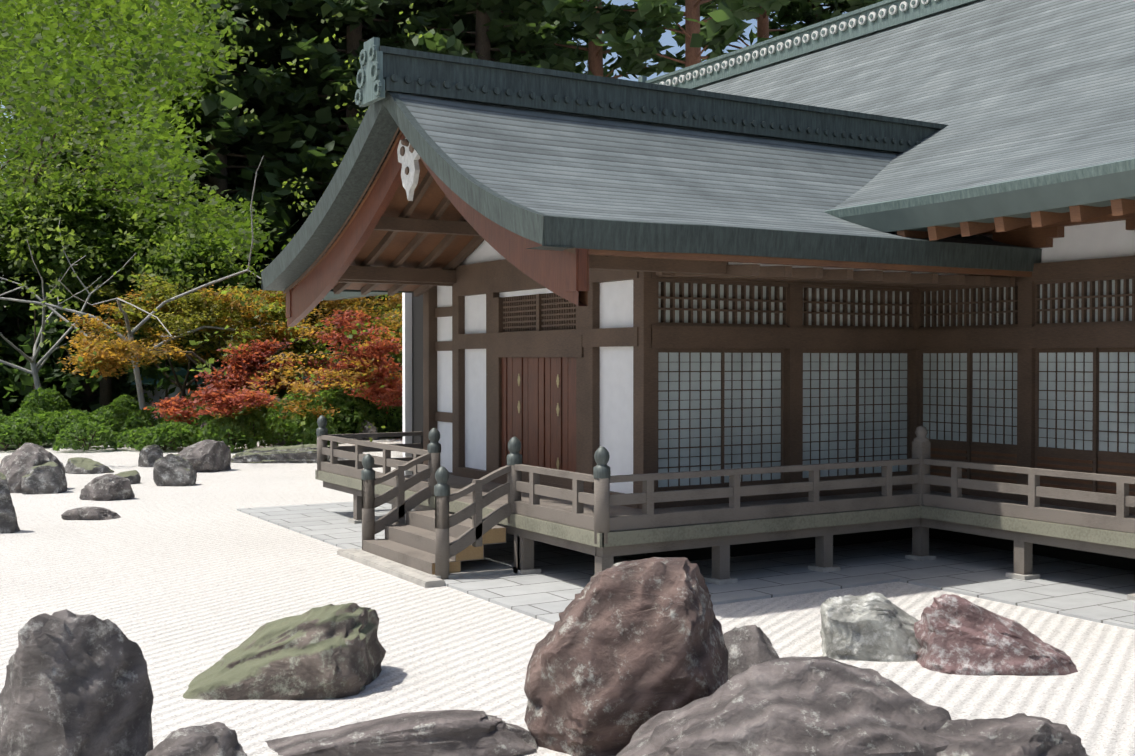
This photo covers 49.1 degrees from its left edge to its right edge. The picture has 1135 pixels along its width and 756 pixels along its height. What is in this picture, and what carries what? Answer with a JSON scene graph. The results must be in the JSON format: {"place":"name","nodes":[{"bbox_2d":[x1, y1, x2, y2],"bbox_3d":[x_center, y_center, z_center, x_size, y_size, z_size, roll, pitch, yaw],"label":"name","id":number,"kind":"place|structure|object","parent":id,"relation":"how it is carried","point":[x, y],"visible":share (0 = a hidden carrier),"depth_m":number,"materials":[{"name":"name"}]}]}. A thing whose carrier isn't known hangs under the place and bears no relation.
{"place":"outdoors","nodes":[
{"label":"outdoors","id":0,"kind":"place"},
{"bbox_2d":[0,90,114,183],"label":"broadleaf tree","id":1,"kind":"object","parent":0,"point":[32,140],"depth_m":50.45,"materials":[{"name":"green plant"}]},
{"bbox_2d":[0,421,157,449],"bbox_3d":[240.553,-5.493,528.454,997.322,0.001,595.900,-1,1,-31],"label":"ground moss under trees","id":2,"kind":"object","parent":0,"point":[45,445],"depth_m":32.66,"materials":[{"name":"green plant"}]},
{"bbox_2d":[0,386,378,451],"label":"clipped shrubs","id":3,"kind":"object","parent":2,"relation":"on","point":[117,413],"depth_m":32.05,"materials":[{"name":"green plant"}]},
{"bbox_2d":[58,288,401,419],"bbox_3d":[-8.956,-1.108,36.156,11.038,6.072,12.689,-1,1,-31],"label":"orange maple","id":4,"kind":"object","parent":2,"relation":"on","point":[111,357],"depth_m":34.45,"materials":[{"name":"orange plant"}]},
{"bbox_2d":[105,0,874,366],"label":"cedar boughs","id":5,"kind":"object","parent":2,"relation":"on","point":[483,48],"depth_m":49.22,"materials":[{"name":"green plant"}]},
{"bbox_2d":[1,0,883,324],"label":"cedar tree needles","id":6,"kind":"object","parent":5,"relation":"attached to","point":[293,134],"visible":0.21,"depth_m":48.38,"materials":[{"name":"green plant"}]},
{"bbox_2d":[0,97,248,406],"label":"pale bare tree","id":7,"kind":"object","parent":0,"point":[47,172],"depth_m":37.04,"materials":[{"name":"plant"}]},
{"bbox_2d":[0,165,260,406],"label":"broadleaf tree","id":8,"kind":"object","parent":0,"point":[91,225],"depth_m":40.71,"materials":[{"name":"green plant"}]},
{"bbox_2d":[0,0,288,281],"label":"broadleaf tree","id":9,"kind":"object","parent":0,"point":[80,50],"depth_m":38.46,"materials":[{"name":"green plant"}]},
{"bbox_2d":[7,251,341,411],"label":"low cedar boughs","id":10,"kind":"object","parent":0,"point":[87,388],"visible":0.02,"depth_m":45.41,"materials":[{"name":"plant"}]},
{"bbox_2d":[0,136,394,415],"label":"cedar needles","id":11,"kind":"object","parent":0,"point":[120,384],"visible":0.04,"depth_m":44.77,"materials":[{"name":"green plant"}]},
{"bbox_2d":[0,276,401,414],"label":"understory","id":12,"kind":"object","parent":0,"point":[26,379],"depth_m":42.04,"materials":[{"name":"green plant"}]},
{"bbox_2d":[84,271,326,410],"bbox_3d":[-11.555,-0.776,40.005,7.274,5.296,7.794,-1,1,-31],"label":"yellow maple","id":13,"kind":"object","parent":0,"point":[195,300],"depth_m":38.27,"materials":[{"name":"plant"}]},
{"bbox_2d":[0,0,427,441],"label":"pale bare tree","id":14,"kind":"object","parent":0,"point":[135,217],"depth_m":32.59,"materials":[{"name":"plant"}]},
{"bbox_2d":[143,310,401,424],"bbox_3d":[-7.886,0.039,34.278,7.554,3.835,7.274,-1,1,-31],"label":"maple","id":15,"kind":"object","parent":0,"point":[224,395],"depth_m":32.94,"materials":[{"name":"red plant"}]},
{"bbox_2d":[153,283,401,370],"bbox_3d":[-7.907,-1.122,40.493,10.706,5.973,7.532,-1,1,-31],"label":"orange maple","id":16,"kind":"object","parent":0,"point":[273,334],"depth_m":37.51,"materials":[{"name":"orange plant"}]},
{"bbox_2d":[221,291,401,397],"bbox_3d":[-6.264,-0.619,38.953,9.485,5.012,7.552,-1,1,-31],"label":"tree","id":17,"kind":"object","parent":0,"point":[279,311],"depth_m":38.39,"materials":[{"name":"plant"}]},
{"bbox_2d":[319,381,402,436],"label":"hedge","id":18,"kind":"object","parent":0,"point":[377,417],"depth_m":36.24,"materials":[{"name":"plant"}]},
{"bbox_2d":[0,0,846,306],"label":"sky","id":19,"kind":"structure","parent":0,"point":[666,38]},
{"bbox_2d":[0,437,1134,755],"bbox_3d":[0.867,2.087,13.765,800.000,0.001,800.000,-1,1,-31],"label":"gravel ground","id":20,"kind":"structure","parent":0,"point":[182,587],"depth_m":11.20,"materials":[{"name":"white gravel"}]},
{"bbox_2d":[0,472,19,533],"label":"rock","id":21,"kind":"object","parent":20,"relation":"on","point":[8,521],"visible":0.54,"depth_m":16.40,"materials":[{"name":"grey stone"}]},
{"bbox_2d":[0,442,67,492],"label":"rock","id":22,"kind":"object","parent":20,"relation":"on","point":[19,463],"visible":0.54,"depth_m":21.40,"materials":[{"name":"grey stone"}]},
{"bbox_2d":[21,461,66,494],"bbox_3d":[-9.081,1.737,21.412,0.771,0.576,0.675,0,1,-1],"label":"rock","id":23,"kind":"object","parent":20,"relation":"on","point":[47,477],"visible":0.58,"depth_m":21.22,"materials":[{"name":"grey stone"}]},
{"bbox_2d":[0,609,153,755],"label":"tall rock","id":24,"kind":"object","parent":20,"relation":"on","point":[77,685],"visible":1,"depth_m":6.02,"materials":[{"name":"grey stone"}]},
{"bbox_2d":[65,457,113,473],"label":"rock","id":25,"kind":"object","parent":20,"relation":"on","point":[78,465],"visible":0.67,"depth_m":25.00,"materials":[{"name":"green stone"}]},
{"bbox_2d":[61,506,120,519],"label":"rock","id":26,"kind":"object","parent":20,"relation":"on","point":[91,513],"visible":0.79,"depth_m":17.74,"materials":[{"name":"grey stone"}]},
{"bbox_2d":[79,474,134,500],"bbox_3d":[-7.577,1.808,20.444,0.879,0.462,0.673,0,1,-1],"label":"rock","id":27,"kind":"object","parent":20,"relation":"on","point":[109,487],"visible":0.75,"depth_m":20.24,"materials":[{"name":"grey stone"}]},
{"bbox_2d":[115,470,140,483],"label":"rock","id":28,"kind":"object","parent":20,"relation":"on","point":[133,476],"visible":0.4,"depth_m":22.89,"materials":[{"name":"stone"}]},
{"bbox_2d":[138,445,162,466],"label":"rock","id":29,"kind":"object","parent":20,"relation":"on","point":[149,455],"visible":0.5,"depth_m":26.49,"materials":[{"name":"grey stone"}]},
{"bbox_2d":[153,453,196,486],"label":"rock","id":30,"kind":"object","parent":20,"relation":"on","point":[173,470],"visible":0.79,"depth_m":22.49,"materials":[{"name":"grey stone"}]},
{"bbox_2d":[145,722,246,755],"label":"round rock","id":31,"kind":"object","parent":20,"relation":"on","point":[217,739],"visible":1,"depth_m":6.06,"materials":[{"name":"grey stone"}]},
{"bbox_2d":[178,439,230,471],"bbox_3d":[-7.582,1.614,25.581,1.178,0.699,0.906,0,1,-1],"label":"rock","id":32,"kind":"object","parent":20,"relation":"on","point":[207,455],"visible":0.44,"depth_m":25.36,"materials":[{"name":"grey stone"}]},
{"bbox_2d":[131,367,401,420],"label":"maple foliage","id":33,"kind":"object","parent":20,"relation":"on","point":[145,381],"visible":0.1,"depth_m":45.41,"materials":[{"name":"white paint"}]},
{"bbox_2d":[231,444,329,462],"bbox_3d":[-6.263,1.701,27.851,2.750,0.460,0.867,0,1,-1],"label":"rock","id":34,"kind":"object","parent":20,"relation":"on","point":[305,453],"visible":0.58,"depth_m":27.48,"materials":[{"name":"grey stone"}]},
{"bbox_2d":[183,603,385,699],"bbox_3d":[-2.071,1.896,8.883,1.488,0.625,1.149,0,1,-1],"label":"mossy rock","id":35,"kind":"object","parent":20,"relation":"on","point":[330,651],"visible":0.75,"depth_m":8.50,"materials":[{"name":"green stone"}]},
{"bbox_2d":[271,429,300,444],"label":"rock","id":36,"kind":"object","parent":20,"relation":"on","point":[283,443],"visible":0.15,"depth_m":33.28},
{"bbox_2d":[359,420,377,439],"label":"rock","id":37,"kind":"object","parent":20,"relation":"on","point":[372,429],"visible":0.44,"depth_m":35.33,"materials":[{"name":"grey stone"}]},
{"bbox_2d":[337,548,444,587],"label":"stone step","id":38,"kind":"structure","parent":20,"relation":"on","point":[408,575],"depth_m":13.29,"materials":[{"name":"grey stone"}]},
{"bbox_2d":[265,710,537,755],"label":"rock","id":39,"kind":"object","parent":20,"relation":"on","point":[454,733],"visible":0.94,"depth_m":7.17,"materials":[{"name":"grey stone"}]},
{"bbox_2d":[524,557,728,755],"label":"boulder","id":40,"kind":"object","parent":20,"relation":"on","point":[623,652],"visible":0.73,"depth_m":7.17,"materials":[{"name":"brown stone"}]},
{"bbox_2d":[529,0,786,77],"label":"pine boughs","id":41,"kind":"object","parent":20,"relation":"on","point":[693,56],"visible":0.08,"depth_m":46.38,"materials":[{"name":"green plant"}]},
{"bbox_2d":[500,0,844,78],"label":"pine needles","id":42,"kind":"object","parent":41,"relation":"attached to","point":[719,32],"visible":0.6,"depth_m":46.44,"materials":[{"name":"green plant"}]},
{"bbox_2d":[237,501,1134,629],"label":"paving stone","id":43,"kind":"object","parent":20,"relation":"on","point":[1091,592],"visible":0.42,"depth_m":13.02,"materials":[{"name":"grey stone"}]},
{"bbox_2d":[315,415,1134,600],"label":"veranda","id":44,"kind":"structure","parent":43,"relation":"on","point":[452,527],"depth_m":13.05,"materials":[{"name":"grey wood"}]},
{"bbox_2d":[723,625,778,679],"bbox_3d":[1.276,1.999,9.017,0.518,0.416,0.459,0,1,-1],"label":"rock","id":45,"kind":"object","parent":20,"relation":"on","point":[748,646],"visible":0.56,"depth_m":8.88,"materials":[{"name":"grey stone"}]},
{"bbox_2d":[402,220,1134,570],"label":"temple hall walls","id":46,"kind":"structure","parent":20,"relation":"on","point":[640,372],"depth_m":14.71,"materials":[{"name":"brown wood"}]},
{"bbox_2d":[261,0,1134,300],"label":"roof","id":47,"kind":"structure","parent":46,"relation":"on","point":[387,76],"depth_m":14.17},
{"bbox_2d":[397,138,419,200],"bbox_3d":[-1.822,-2.389,14.123,0.130,0.740,0.600,-1,1,-31],"label":"gable pendant","id":48,"kind":"object","parent":47,"relation":"attached to","point":[408,157],"visible":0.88,"depth_m":14.10,"materials":[{"name":"white wood"}]},
{"bbox_2d":[284,127,1134,326],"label":"roof timber","id":49,"kind":"object","parent":46,"relation":"on","point":[391,239],"visible":0.48,"depth_m":14.39,"materials":[{"name":"brown wood"}]},
{"bbox_2d":[314,0,1134,265],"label":"roof shingles","id":50,"kind":"object","parent":49,"relation":"on","point":[1006,90],"visible":0.62,"depth_m":15.76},
{"bbox_2d":[616,656,950,755],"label":"boulder","id":51,"kind":"object","parent":20,"relation":"on","point":[806,706],"visible":0.98,"depth_m":6.31,"materials":[{"name":"stone"}]},
{"bbox_2d":[820,593,920,661],"bbox_3d":[2.403,1.943,9.787,0.900,0.505,0.773,0,1,-1],"label":"pale rock","id":52,"kind":"object","parent":20,"relation":"on","point":[877,627],"visible":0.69,"depth_m":9.47,"materials":[{"name":"grey stone"}]},
{"bbox_2d":[914,594,1077,675],"bbox_3d":[3.258,1.915,9.472,1.242,0.570,0.987,0,1,-1],"label":"red rock","id":53,"kind":"object","parent":20,"relation":"on","point":[956,635],"visible":0.9,"depth_m":9.18,"materials":[{"name":"stone"}]},
{"bbox_2d":[934,713,1088,755],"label":"flat rock","id":54,"kind":"object","parent":20,"relation":"on","point":[1020,734],"visible":0.69,"depth_m":6.30,"materials":[{"name":"grey stone"}]}
]}

